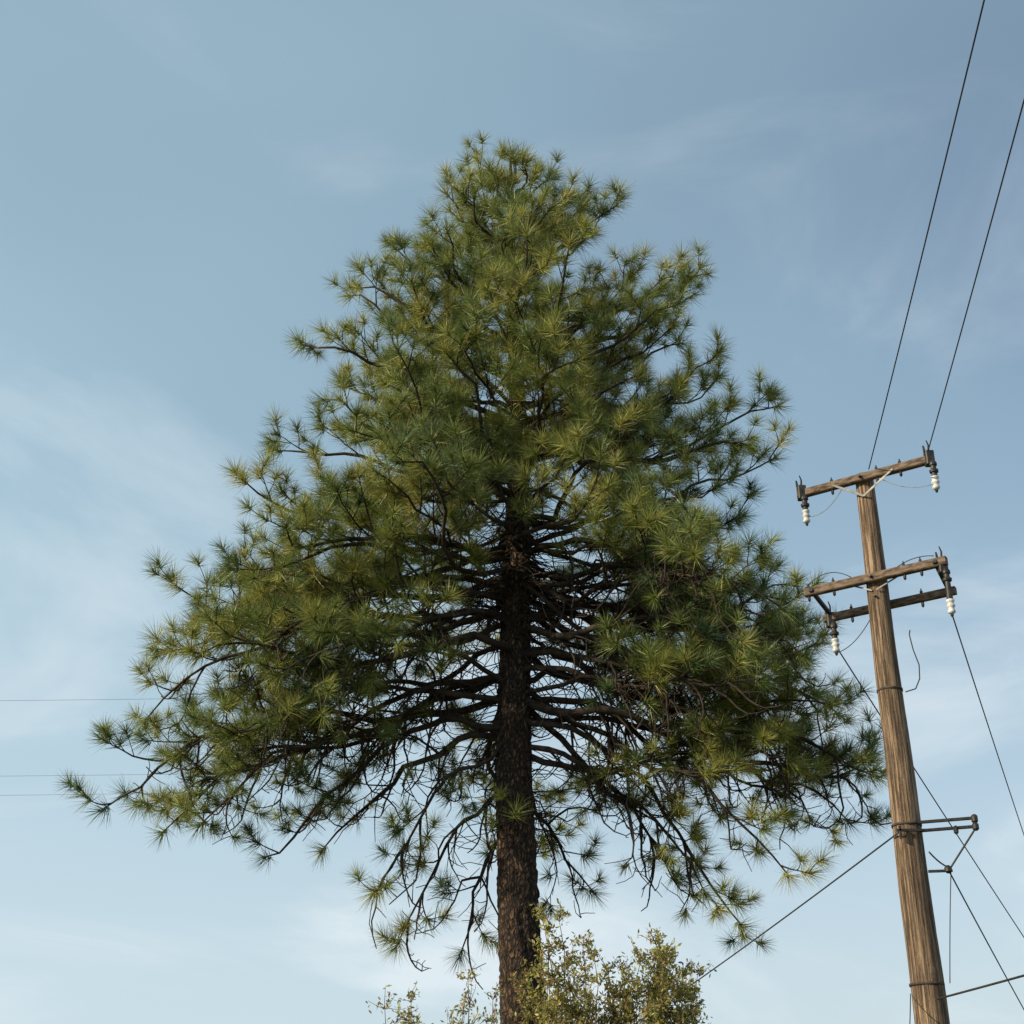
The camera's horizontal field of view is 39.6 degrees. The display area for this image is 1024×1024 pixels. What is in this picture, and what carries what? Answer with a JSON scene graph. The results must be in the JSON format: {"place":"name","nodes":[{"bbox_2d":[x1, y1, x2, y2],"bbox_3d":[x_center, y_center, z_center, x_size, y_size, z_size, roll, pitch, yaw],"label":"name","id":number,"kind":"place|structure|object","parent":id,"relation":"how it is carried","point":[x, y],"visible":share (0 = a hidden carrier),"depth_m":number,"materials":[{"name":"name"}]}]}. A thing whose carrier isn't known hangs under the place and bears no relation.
{"place":"outdoors","nodes":[
{"label":"outdoors","id":0,"kind":"place"},
{"bbox_2d":[47,774,159,775],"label":"distant wire","id":1,"kind":"object","parent":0,"point":[76,775],"visible":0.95,"depth_m":59.58,"materials":[{"name":"grey metal"}]},
{"bbox_2d":[0,694,423,700],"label":"distant wire","id":2,"kind":"object","parent":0,"point":[96,699],"visible":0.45,"depth_m":60.93,"materials":[{"name":"grey metal"}]},
{"bbox_2d":[0,0,1023,1023],"label":"sky","id":3,"kind":"structure","parent":0,"point":[182,182],"materials":[{"name":"blue"}]},
{"bbox_3d":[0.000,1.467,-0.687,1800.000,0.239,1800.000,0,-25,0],"label":"ground","id":4,"kind":"structure","parent":0,"visible":0},
{"bbox_2d":[366,964,509,1023],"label":"shrub","id":5,"kind":"object","parent":4,"relation":"on","point":[410,1016],"visible":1,"depth_m":18.93,"materials":[{"name":"green plant"}]},
{"bbox_2d":[55,126,913,1023],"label":"pine tree","id":6,"kind":"object","parent":4,"relation":"on","point":[671,586],"visible":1,"depth_m":22.48,"materials":[{"name":"green plant"}]},
{"bbox_2d":[507,898,716,1023],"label":"shrub","id":7,"kind":"object","parent":4,"relation":"on","point":[658,1008],"visible":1,"depth_m":18.95,"materials":[{"name":"green plant"}]},
{"bbox_2d":[795,440,978,1023],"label":"utility pole","id":8,"kind":"object","parent":4,"relation":"on","point":[927,983],"visible":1,"depth_m":17.49,"materials":[{"name":"brown wood"}]},
{"bbox_2d":[635,832,898,1023],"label":"power line","id":9,"kind":"object","parent":8,"relation":"attached to","point":[861,860],"visible":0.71,"depth_m":19.06,"materials":[{"name":"metal"}]},
{"bbox_2d":[909,994,910,1023],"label":"power line","id":10,"kind":"object","parent":8,"relation":"attached to","point":[910,1009],"visible":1,"depth_m":15.62,"materials":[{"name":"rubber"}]},
{"bbox_2d":[868,0,984,468],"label":"power line","id":11,"kind":"object","parent":8,"relation":"attached to","point":[931,214],"visible":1,"depth_m":13.70,"materials":[{"name":"metal"}]},
{"bbox_2d":[839,652,1023,936],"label":"power line","id":12,"kind":"object","parent":8,"relation":"attached to","point":[932,796],"visible":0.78,"depth_m":22.05,"materials":[{"name":"metal"}]},
{"bbox_2d":[928,99,1023,449],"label":"power line","id":13,"kind":"object","parent":8,"relation":"attached to","point":[979,263],"visible":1,"depth_m":14.45,"materials":[{"name":"metal"}]},
{"bbox_2d":[937,974,1023,999],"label":"power line","id":14,"kind":"object","parent":8,"relation":"attached to","point":[984,986],"visible":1,"depth_m":15.01,"materials":[{"name":"metal"}]},
{"bbox_2d":[949,873,1023,1009],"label":"power line","id":15,"kind":"object","parent":8,"relation":"attached to","point":[985,938],"visible":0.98,"depth_m":18.95,"materials":[{"name":"metal"}]},
{"bbox_2d":[952,616,1023,834],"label":"power line","id":16,"kind":"object","parent":8,"relation":"attached to","point":[985,718],"visible":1,"depth_m":20.66,"materials":[{"name":"metal"}]}
]}

